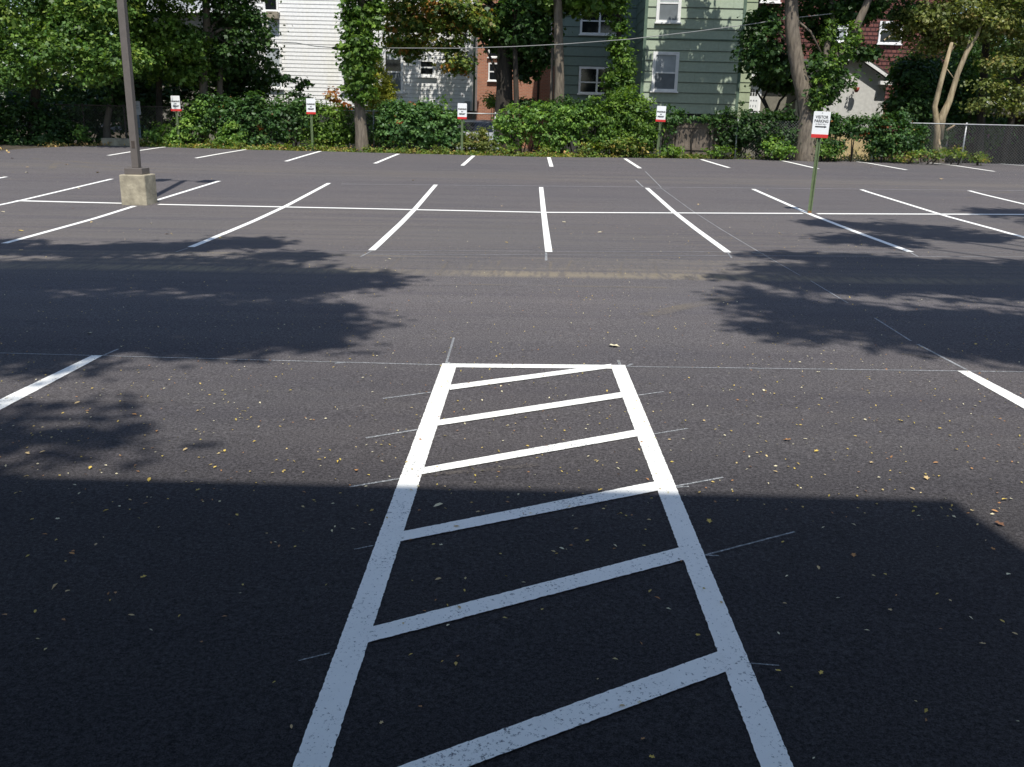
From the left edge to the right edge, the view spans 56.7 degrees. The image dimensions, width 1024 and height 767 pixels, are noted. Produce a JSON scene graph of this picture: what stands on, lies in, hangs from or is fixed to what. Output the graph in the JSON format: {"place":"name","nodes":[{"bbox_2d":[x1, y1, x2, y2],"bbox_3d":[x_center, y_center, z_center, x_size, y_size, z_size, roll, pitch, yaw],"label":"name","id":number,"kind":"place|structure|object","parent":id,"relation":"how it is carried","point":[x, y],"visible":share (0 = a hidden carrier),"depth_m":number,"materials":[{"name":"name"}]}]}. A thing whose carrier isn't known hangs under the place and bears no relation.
{"place":"outdoors","nodes":[
{"label":"outdoors","id":0,"kind":"place"},
{"bbox_2d":[0,105,947,162],"bbox_3d":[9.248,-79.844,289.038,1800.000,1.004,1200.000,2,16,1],"label":"ground","id":1,"kind":"structure","parent":0,"point":[11,147],"depth_m":45.38,"materials":[{"name":"soil"}]},
{"bbox_2d":[0,87,127,145],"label":"understory bush","id":2,"kind":"object","parent":1,"relation":"on","point":[10,134],"visible":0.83,"depth_m":35.49,"materials":[{"name":"green plant"}]},
{"bbox_2d":[67,123,91,145],"bbox_3d":[-16.070,-9.241,35.282,1.163,0.890,1.031,9,17,24],"label":"sapling","id":3,"kind":"object","parent":1,"relation":"on","point":[80,135],"visible":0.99,"depth_m":35.26,"materials":[{"name":"green plant"}]},
{"bbox_2d":[0,0,166,143],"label":"maple tree","id":4,"kind":"object","parent":1,"relation":"on","point":[55,41],"visible":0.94,"depth_m":32.40,"materials":[{"name":"green plant"}]},
{"bbox_2d":[78,74,125,137],"bbox_3d":[-15.553,-10.613,36.472,2.056,3.226,1.587,-8,18,-29],"label":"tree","id":5,"kind":"object","parent":1,"relation":"on","point":[116,91],"visible":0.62,"depth_m":36.43,"materials":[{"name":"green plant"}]},
{"bbox_2d":[101,138,147,145],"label":"concrete kerb","id":6,"kind":"structure","parent":1,"relation":"on","point":[120,141],"depth_m":35.46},
{"bbox_2d":[0,33,251,144],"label":"understory bush","id":7,"kind":"object","parent":1,"relation":"on","point":[147,93],"visible":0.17,"depth_m":37.78,"materials":[{"name":"green plant"}]},
{"bbox_2d":[107,0,224,142],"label":"maple tree","id":8,"kind":"object","parent":1,"relation":"on","point":[179,44],"visible":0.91,"depth_m":34.86,"materials":[{"name":"green plant"}]},
{"bbox_2d":[171,96,181,145],"bbox_3d":[-12.384,-9.562,35.173,0.396,2.112,0.052,1,16,2],"label":"parking sign","id":9,"kind":"object","parent":1,"relation":"on","point":[175,104],"visible":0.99,"depth_m":34.97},
{"bbox_2d":[139,94,221,145],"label":"bush","id":10,"kind":"object","parent":1,"relation":"on","point":[164,136],"visible":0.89,"depth_m":35.42,"materials":[{"name":"green plant"}]},
{"bbox_2d":[142,0,240,139],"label":"grey house","id":11,"kind":"structure","parent":1,"relation":"on","point":[195,22],"depth_m":51.20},
{"bbox_2d":[210,116,250,148],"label":"bush","id":12,"kind":"object","parent":1,"relation":"on","point":[223,135],"visible":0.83,"depth_m":35.12,"materials":[{"name":"green plant"}]},
{"bbox_2d":[195,0,292,143],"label":"ivy clad tree","id":13,"kind":"object","parent":1,"relation":"on","point":[238,25],"visible":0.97,"depth_m":35.62,"materials":[{"name":"green plant"}]},
{"bbox_2d":[254,47,314,90],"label":"leafy branch","id":14,"kind":"object","parent":13,"relation":"attached to","point":[277,76],"visible":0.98,"depth_m":37.38,"materials":[{"name":"green plant"}]},
{"bbox_2d":[209,51,284,133],"bbox_3d":[-10.908,-11.546,38.565,3.226,4.432,2.914,10,18,28],"label":"evergreen bush","id":15,"kind":"object","parent":1,"relation":"on","point":[230,87],"visible":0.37,"depth_m":37.94,"materials":[{"name":"green plant"}]},
{"bbox_2d":[189,88,322,149],"bbox_3d":[-9.664,-9.853,35.586,5.103,2.382,1.817,3,16,7],"label":"vine hedge","id":16,"kind":"object","parent":1,"relation":"on","point":[273,124],"visible":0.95,"depth_m":35.25,"materials":[{"name":"green plant"}]},
{"bbox_2d":[264,87,315,145],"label":"bush","id":17,"kind":"object","parent":1,"relation":"on","point":[289,94],"visible":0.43,"depth_m":36.92,"materials":[{"name":"green plant"}]},
{"bbox_2d":[306,98,315,150],"bbox_3d":[-7.279,-9.266,34.528,0.337,2.116,0.052,1,16,1],"label":"parking sign","id":18,"kind":"object","parent":1,"relation":"on","point":[310,107],"visible":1,"depth_m":34.33,"materials":[{"name":"metal"}]},
{"bbox_2d":[323,86,352,146],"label":"rusty shrub","id":19,"kind":"object","parent":1,"relation":"on","point":[329,95],"visible":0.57,"depth_m":36.59,"materials":[{"name":"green plant"}]},
{"bbox_2d":[295,98,386,150],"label":"vine hedge","id":20,"kind":"object","parent":1,"relation":"on","point":[332,130],"visible":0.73,"depth_m":35.29,"materials":[{"name":"green plant"}]},
{"bbox_2d":[240,0,477,152],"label":"white house","id":21,"kind":"structure","parent":1,"relation":"on","point":[313,23],"depth_m":41.95,"materials":[{"name":"wood"}]},
{"bbox_2d":[262,0,279,18],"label":"window","id":22,"kind":"structure","parent":21,"relation":"in","point":[267,7],"depth_m":41.35,"materials":[{"name":"white glass"}]},
{"bbox_2d":[264,46,283,89],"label":"window","id":23,"kind":"structure","parent":21,"relation":"in","point":[279,61],"depth_m":42.00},
{"bbox_2d":[383,49,404,93],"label":"window","id":24,"kind":"structure","parent":21,"relation":"in","point":[396,67],"depth_m":41.95,"materials":[{"name":"white glass"}]},
{"bbox_2d":[417,58,436,77],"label":"window","id":25,"kind":"structure","parent":21,"relation":"in","point":[425,70],"depth_m":41.89,"materials":[{"name":"white glass"}]},
{"bbox_2d":[331,0,388,152],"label":"ivy clad tree","id":26,"kind":"object","parent":1,"relation":"on","point":[360,22],"visible":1,"depth_m":33.61,"materials":[{"name":"green plant"}]},
{"bbox_2d":[0,138,763,158],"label":"leaf mulch","id":27,"kind":"object","parent":1,"relation":"on","point":[95,144],"visible":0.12,"depth_m":35.15,"materials":[{"name":"plant"}]},
{"bbox_2d":[365,55,401,148],"bbox_3d":[-5.047,-10.779,36.787,1.651,3.908,1.739,-2,16,-12],"label":"arborvitae","id":28,"kind":"object","parent":1,"relation":"on","point":[386,91],"visible":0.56,"depth_m":36.33,"materials":[{"name":"green plant"}]},
{"bbox_2d":[368,96,470,152],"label":"rounded shrub","id":29,"kind":"object","parent":1,"relation":"on","point":[422,118],"visible":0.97,"depth_m":34.80,"materials":[{"name":"green plant"}]},
{"bbox_2d":[375,0,512,153],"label":"maple tree","id":30,"kind":"object","parent":1,"relation":"on","point":[426,22],"visible":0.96,"depth_m":36.85,"materials":[{"name":"green plant"}]},
{"bbox_2d":[458,103,466,150],"bbox_3d":[-1.798,-9.013,34.165,0.330,2.060,0.052,2,16,1],"label":"parking sign","id":31,"kind":"object","parent":1,"relation":"on","point":[462,111],"visible":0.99,"depth_m":33.97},
{"bbox_2d":[453,126,499,152],"bbox_3d":[-1.365,-8.923,34.932,1.936,1.087,1.149,2,16,1],"label":"weed patch","id":32,"kind":"object","parent":1,"relation":"on","point":[480,142],"visible":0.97,"depth_m":34.74,"materials":[{"name":"green plant"}]},
{"bbox_2d":[454,119,498,153],"bbox_3d":[-1.509,-10.241,39.545,1.790,1.440,4.470,0,16,-4],"label":"parked car","id":33,"kind":"object","parent":1,"relation":"on","point":[474,125],"visible":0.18,"depth_m":38.73,"materials":[{"name":"silver metal"}]},
{"bbox_2d":[479,91,495,118],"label":"bush","id":34,"kind":"object","parent":1,"relation":"on","point":[490,102],"visible":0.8,"depth_m":41.05,"materials":[{"name":"green plant"}]},
{"bbox_2d":[0,0,1023,140],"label":"distant woods","id":35,"kind":"object","parent":1,"relation":"on","point":[109,5],"visible":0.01,"depth_m":62.74,"materials":[{"name":"green plant"}]},
{"bbox_2d":[476,0,554,148],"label":"brick house","id":36,"kind":"structure","parent":1,"relation":"on","point":[487,82],"depth_m":50.61,"materials":[{"name":"brick"}]},
{"bbox_2d":[487,63,496,81],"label":"window","id":37,"kind":"structure","parent":36,"relation":"in","point":[491,76],"depth_m":50.44,"materials":[{"name":"white glass"}]},
{"bbox_2d":[14,103,1023,164],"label":"chain link fence","id":38,"kind":"object","parent":1,"relation":"on","point":[367,111],"visible":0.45,"depth_m":34.93,"materials":[{"name":"metal"}]},
{"bbox_2d":[471,0,572,153],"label":"slim tree","id":39,"kind":"object","parent":1,"relation":"on","point":[524,29],"visible":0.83,"depth_m":36.39,"materials":[{"name":"green plant"}]},
{"bbox_2d":[139,134,914,161],"bbox_3d":[0.617,-8.372,34.841,29.372,1.068,2.445,1,16,-1],"label":"ground cover","id":40,"kind":"object","parent":1,"relation":"on","point":[401,150],"visible":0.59,"depth_m":34.59,"materials":[{"name":"green plant"}]},
{"bbox_2d":[509,96,578,151],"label":"understory bush","id":41,"kind":"object","parent":1,"relation":"on","point":[527,102],"visible":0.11,"depth_m":37.62,"materials":[{"name":"green plant"}]},
{"bbox_2d":[489,100,601,155],"bbox_3d":[1.194,-9.354,34.892,4.147,2.045,1.546,2,16,1],"label":"vine hedge","id":42,"kind":"object","parent":1,"relation":"on","point":[527,127],"visible":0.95,"depth_m":34.70,"materials":[{"name":"green plant"}]},
{"bbox_2d":[529,94,609,154],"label":"vine hedge","id":43,"kind":"object","parent":1,"relation":"on","point":[569,99],"visible":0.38,"depth_m":35.30,"materials":[{"name":"green plant"}]},
{"bbox_2d":[523,0,626,155],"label":"grey trunk tree","id":44,"kind":"object","parent":1,"relation":"on","point":[573,8],"visible":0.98,"depth_m":35.59,"materials":[{"name":"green plant"}]},
{"bbox_2d":[573,135,646,156],"bbox_3d":[3.551,-8.617,34.583,2.624,0.928,1.407,2,16,1],"label":"weed patch","id":45,"kind":"object","parent":1,"relation":"on","point":[622,148],"visible":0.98,"depth_m":34.37,"materials":[{"name":"green plant"}]},
{"bbox_2d":[598,0,642,120],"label":"ivy clad tree","id":46,"kind":"object","parent":1,"relation":"on","point":[619,73],"visible":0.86,"depth_m":35.66,"materials":[{"name":"green plant"}]},
{"bbox_2d":[587,85,667,157],"bbox_3d":[4.138,-9.570,34.784,2.874,2.632,2.210,9,17,24],"label":"mixed bush","id":47,"kind":"object","parent":1,"relation":"on","point":[621,110],"visible":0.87,"depth_m":34.49,"materials":[{"name":"green plant"}]},
{"bbox_2d":[563,0,757,156],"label":"green house","id":48,"kind":"structure","parent":1,"relation":"on","point":[693,73],"depth_m":40.78,"materials":[{"name":"wood"}]},
{"bbox_2d":[577,66,609,94],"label":"window","id":49,"kind":"structure","parent":48,"relation":"in","point":[589,79],"depth_m":44.67,"materials":[{"name":"white glass"}]},
{"bbox_2d":[579,12,616,35],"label":"window","id":50,"kind":"structure","parent":48,"relation":"in","point":[594,27],"depth_m":44.02,"materials":[{"name":"white glass"}]},
{"bbox_2d":[650,51,679,92],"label":"window","id":51,"kind":"structure","parent":48,"relation":"in","point":[663,62],"depth_m":40.67,"materials":[{"name":"glass"}]},
{"bbox_2d":[654,0,681,23],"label":"window","id":52,"kind":"structure","parent":48,"relation":"in","point":[667,11],"depth_m":40.02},
{"bbox_2d":[655,106,665,157],"bbox_3d":[5.347,-8.991,34.527,0.363,2.115,0.052,3,16,1],"label":"parking sign","id":53,"kind":"object","parent":1,"relation":"on","point":[661,114],"visible":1,"depth_m":34.33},
{"bbox_2d":[649,103,729,156],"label":"vine hedge","id":54,"kind":"object","parent":1,"relation":"on","point":[675,118],"visible":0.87,"depth_m":34.77,"materials":[{"name":"green plant"}]},
{"bbox_2d":[663,122,723,158],"bbox_3d":[6.694,-8.936,35.151,2.180,1.431,0.152,2,16,1],"label":"wooden fence","id":55,"kind":"object","parent":1,"relation":"on","point":[701,129],"visible":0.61,"depth_m":35.15,"materials":[{"name":"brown wood"}]},
{"bbox_2d":[661,144,736,158],"bbox_3d":[6.773,-8.480,34.703,2.832,0.725,1.159,2,16,1],"label":"weed patch","id":56,"kind":"object","parent":1,"relation":"on","point":[677,151],"visible":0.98,"depth_m":34.52,"materials":[{"name":"green plant"}]},
{"bbox_2d":[707,100,801,159],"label":"vine hedge","id":57,"kind":"object","parent":1,"relation":"on","point":[749,132],"visible":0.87,"depth_m":34.68,"materials":[{"name":"green plant"}]},
{"bbox_2d":[730,53,808,111],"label":"multi stem shrub","id":58,"kind":"object","parent":1,"relation":"on","point":[785,89],"visible":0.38,"depth_m":37.69,"materials":[{"name":"green plant"}]},
{"bbox_2d":[733,59,807,158],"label":"garage","id":59,"kind":"structure","parent":1,"relation":"on","point":[757,105],"depth_m":44.33,"materials":[{"name":"white"}]},
{"bbox_2d":[749,85,759,110],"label":"door","id":60,"kind":"structure","parent":59,"relation":"in","point":[754,98],"depth_m":44.25,"materials":[{"name":"white glass"}]},
{"bbox_2d":[758,133,798,160],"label":"bush","id":61,"kind":"object","parent":1,"relation":"on","point":[778,150],"visible":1,"depth_m":34.35,"materials":[{"name":"green plant"}]},
{"bbox_2d":[729,0,930,160],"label":"leaning tree","id":62,"kind":"object","parent":1,"relation":"on","point":[830,55],"visible":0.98,"depth_m":34.27,"materials":[{"name":"green plant"}]},
{"bbox_2d":[248,13,831,49],"bbox_3d":[0.539,-12.889,34.622,21.770,1.591,1.279,3,16,6],"label":"utility cable","id":63,"kind":"object","parent":62,"relation":"attached to","point":[562,44],"visible":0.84,"depth_m":34.48,"materials":[{"name":"black rubber"}]},
{"bbox_2d":[814,136,846,161],"bbox_3d":[11.424,-8.520,34.356,1.295,1.161,1.412,2,16,1],"label":"weed patch","id":64,"kind":"object","parent":1,"relation":"on","point":[824,149],"visible":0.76,"depth_m":34.21,"materials":[{"name":"green plant"}]},
{"bbox_2d":[790,59,891,161],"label":"gabled annex","id":65,"kind":"object","parent":1,"relation":"on","point":[862,98],"visible":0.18,"depth_m":40.26,"materials":[{"name":"paint"}]},
{"bbox_2d":[823,134,870,161],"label":"wall","id":66,"kind":"structure","parent":1,"relation":"on","point":[860,144],"depth_m":35.86,"materials":[{"name":"beige concrete"}]},
{"bbox_2d":[758,0,953,158],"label":"red shingle house","id":67,"kind":"structure","parent":1,"relation":"on","point":[871,32],"depth_m":47.55,"materials":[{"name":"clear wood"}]},
{"bbox_2d":[876,21,902,44],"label":"window","id":68,"kind":"structure","parent":67,"relation":"in","point":[881,38],"depth_m":47.48,"materials":[{"name":"white glass"}]},
{"bbox_2d":[821,110,931,162],"bbox_3d":[13.136,-8.925,34.442,4.370,1.959,1.590,2,16,1],"label":"vine hedge","id":69,"kind":"object","parent":1,"relation":"on","point":[885,144],"visible":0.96,"depth_m":34.27,"materials":[{"name":"green plant"}]},
{"bbox_2d":[874,48,976,161],"bbox_3d":[16.329,-10.917,37.720,3.424,4.841,4.630,15,20,39],"label":"ivy thicket","id":70,"kind":"object","parent":1,"relation":"on","point":[919,77],"visible":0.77,"depth_m":36.90,"materials":[{"name":"green plant"}]},
{"bbox_2d":[893,145,992,164],"bbox_3d":[15.416,-8.149,34.017,3.659,0.846,1.157,2,16,1],"label":"weed patch","id":71,"kind":"object","parent":1,"relation":"on","point":[959,153],"visible":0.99,"depth_m":33.99,"materials":[{"name":"green plant"}]},
{"bbox_2d":[877,0,1023,162],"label":"olive leaved tree","id":72,"kind":"object","parent":1,"relation":"on","point":[938,18],"visible":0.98,"depth_m":34.43,"materials":[{"name":"green plant"}]},
{"bbox_2d":[931,10,986,162],"bbox_3d":[16.223,-10.691,34.580,1.491,5.515,0.766,2,16,1],"label":"pruned tree","id":73,"kind":"object","parent":1,"relation":"on","point":[941,116],"visible":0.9,"depth_m":34.78,"materials":[{"name":"brown plant"}]},
{"bbox_2d":[927,20,1019,163],"bbox_3d":[19.073,-12.235,39.257,5.117,6.638,4.778,15,21,40],"label":"understory bush","id":74,"kind":"object","parent":1,"relation":"on","point":[969,71],"visible":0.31,"depth_m":38.43,"materials":[{"name":"green plant"}]},
{"bbox_2d":[945,108,1023,163],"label":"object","id":75,"kind":"structure","parent":1,"relation":"on","point":[1011,151],"depth_m":42.28,"materials":[{"name":"metal"}]},
{"bbox_2d":[955,0,1023,163],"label":"olive leaved tree","id":76,"kind":"object","parent":1,"relation":"on","point":[1015,90],"visible":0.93,"depth_m":34.63,"materials":[{"name":"green plant"}]},
{"bbox_2d":[0,146,1023,766],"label":"parking lot","id":77,"kind":"structure","parent":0,"point":[108,680],"depth_m":5.42,"materials":[{"name":"asphalt"}]},
{"bbox_2d":[0,355,102,409],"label":"painted line","id":78,"kind":"object","parent":77,"relation":"on","point":[20,394],"visible":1,"depth_m":6.76,"materials":[{"name":"white paint"}]},
{"bbox_2d":[0,179,110,204],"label":"painted line","id":79,"kind":"object","parent":77,"relation":"on","point":[55,192],"visible":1,"depth_m":21.92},
{"bbox_2d":[3,206,134,242],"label":"painted line","id":80,"kind":"object","parent":77,"relation":"on","point":[68,225],"visible":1,"depth_m":16.53,"materials":[{"name":"paint"}]},
{"bbox_2d":[117,0,157,204],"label":"light pole","id":81,"kind":"object","parent":77,"relation":"on","point":[137,183],"visible":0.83,"depth_m":19.78,"materials":[{"name":"metal"}]},
{"bbox_2d":[13,353,441,364],"bbox_3d":[-2.466,-0.201,7.568,3.876,0.054,0.018,2,16,3],"label":"chalk line","id":82,"kind":"object","parent":77,"relation":"on","point":[237,359],"visible":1,"depth_m":7.55,"materials":[{"name":"paint"}]},
{"bbox_2d":[188,183,329,246],"bbox_3d":[-4.793,-3.634,19.491,0.108,0.196,10.940,1,16,0],"label":"painted line","id":83,"kind":"object","parent":77,"relation":"on","point":[252,221],"visible":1,"depth_m":17.87,"materials":[{"name":"paint"}]},
{"bbox_2d":[293,366,455,766],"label":"painted line","id":84,"kind":"object","parent":77,"relation":"on","point":[320,737],"visible":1,"depth_m":3.64,"materials":[{"name":"white paint"}]},
{"bbox_2d":[369,185,436,249],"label":"painted line","id":85,"kind":"object","parent":77,"relation":"on","point":[382,240],"visible":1,"depth_m":17.67,"materials":[{"name":"paint"}]},
{"bbox_2d":[421,470,469,476],"bbox_3d":[-0.398,0.482,5.080,0.348,0.004,0.054,-3,16,-15],"label":"tyre scuff","id":86,"kind":"object","parent":77,"relation":"on","point":[445,472],"visible":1,"depth_m":5.10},
{"bbox_2d":[0,159,1022,720],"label":"leaf litter","id":87,"kind":"object","parent":77,"relation":"on","point":[506,425],"visible":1,"depth_m":5.88,"materials":[{"name":"plant"}]},
{"bbox_2d":[16,200,1023,214],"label":"painted line","id":88,"kind":"object","parent":77,"relation":"on","point":[523,211],"visible":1,"depth_m":19.92,"materials":[{"name":"paint"}]},
{"bbox_2d":[366,547,684,642],"bbox_3d":[0.112,0.825,3.785,1.513,0.005,0.110,-8,18,-29],"label":"painted line","id":89,"kind":"object","parent":77,"relation":"on","point":[446,614],"visible":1,"depth_m":3.75,"materials":[{"name":"white paint"}]},
{"bbox_2d":[399,481,657,540],"bbox_3d":[0.126,0.609,4.606,1.481,0.006,0.116,-7,18,-27],"label":"painted line","id":90,"kind":"object","parent":77,"relation":"on","point":[535,509],"visible":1,"depth_m":4.58,"materials":[{"name":"white paint"}]},
{"bbox_2d":[421,430,637,473],"bbox_3d":[0.140,0.386,5.451,1.500,0.005,0.112,-8,18,-29],"label":"painted line","id":91,"kind":"object","parent":77,"relation":"on","point":[544,449],"visible":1,"depth_m":5.44,"materials":[{"name":"white paint"}]},
{"bbox_2d":[436,392,622,425],"bbox_3d":[0.156,0.162,6.303,1.506,0.005,0.121,-8,18,-29],"label":"painted line","id":92,"kind":"object","parent":77,"relation":"on","point":[529,408],"visible":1,"depth_m":6.29,"materials":[{"name":"white paint"}]},
{"bbox_2d":[450,364,610,389],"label":"painted line","id":93,"kind":"object","parent":77,"relation":"on","point":[500,380],"visible":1,"depth_m":7.09,"materials":[{"name":"white paint"}]},
{"bbox_2d":[442,363,624,368],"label":"painted line","id":94,"kind":"object","parent":77,"relation":"on","point":[524,365],"visible":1,"depth_m":7.44,"materials":[{"name":"white paint"}]},
{"bbox_2d":[539,187,551,251],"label":"painted line","id":95,"kind":"object","parent":77,"relation":"on","point":[547,240],"visible":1,"depth_m":17.63,"materials":[{"name":"paint"}]},
{"bbox_2d":[399,651,725,766],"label":"painted line","id":96,"kind":"object","parent":77,"relation":"on","point":[513,737],"visible":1,"depth_m":2.97,"materials":[{"name":"white paint"}]},
{"bbox_2d":[639,305,693,316],"bbox_3d":[1.601,-0.753,9.786,0.200,0.004,0.768,16,21,41],"label":"tyre scuff","id":97,"kind":"object","parent":77,"relation":"on","point":[662,311],"visible":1,"depth_m":9.78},
{"bbox_2d":[646,188,729,251],"bbox_3d":[3.399,-3.548,19.588,0.108,0.169,10.866,2,16,1],"label":"painted line","id":98,"kind":"object","parent":77,"relation":"on","point":[703,234],"visible":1,"depth_m":17.88,"materials":[{"name":"paint"}]},
{"bbox_2d":[612,366,792,766],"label":"painted line","id":99,"kind":"object","parent":77,"relation":"on","point":[770,749],"visible":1,"depth_m":3.69,"materials":[{"name":"white paint"}]},
{"bbox_2d":[681,297,730,306],"bbox_3d":[2.115,-0.884,10.290,0.695,0.005,0.200,-13,22,-42],"label":"tyre scuff","id":100,"kind":"object","parent":77,"relation":"on","point":[705,302],"visible":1,"depth_m":10.26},
{"bbox_2d":[447,254,1004,256],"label":"chalk line","id":101,"kind":"object","parent":77,"relation":"on","point":[733,255],"visible":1,"depth_m":14.04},
{"bbox_2d":[722,293,763,299],"bbox_3d":[2.591,-0.978,10.655,0.528,0.006,0.200,-8,18,-30],"label":"tyre scuff","id":102,"kind":"object","parent":77,"relation":"on","point":[742,296],"visible":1,"depth_m":10.65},
{"bbox_2d":[704,531,794,555],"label":"chalk line","id":103,"kind":"object","parent":77,"relation":"on","point":[749,543],"visible":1,"depth_m":4.25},
{"bbox_2d":[807,111,830,212],"bbox_3d":[6.324,-4.450,19.825,0.345,2.370,0.055,3,16,1],"label":"parking sign","id":104,"kind":"object","parent":77,"relation":"on","point":[820,125],"visible":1,"depth_m":19.60,"materials":[{"name":"metal"}]},
{"bbox_2d":[626,366,1023,371],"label":"chalk line","id":105,"kind":"object","parent":77,"relation":"on","point":[836,369],"visible":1,"depth_m":7.47,"materials":[{"name":"paint"}]},
{"bbox_2d":[752,189,912,251],"bbox_3d":[6.245,-3.573,19.805,0.108,0.161,10.720,2,16,0],"label":"painted line","id":106,"kind":"object","parent":77,"relation":"on","point":[871,237],"visible":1,"depth_m":18.14,"materials":[{"name":"paint"}]},
{"bbox_2d":[859,189,1023,237],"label":"painted line","id":107,"kind":"object","parent":77,"relation":"on","point":[945,215],"visible":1,"depth_m":19.77,"materials":[{"name":"paint"}]},
{"bbox_2d":[959,371,1023,407],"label":"painted line","id":108,"kind":"object","parent":77,"relation":"on","point":[1012,397],"visible":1,"depth_m":6.95,"materials":[{"name":"white paint"}]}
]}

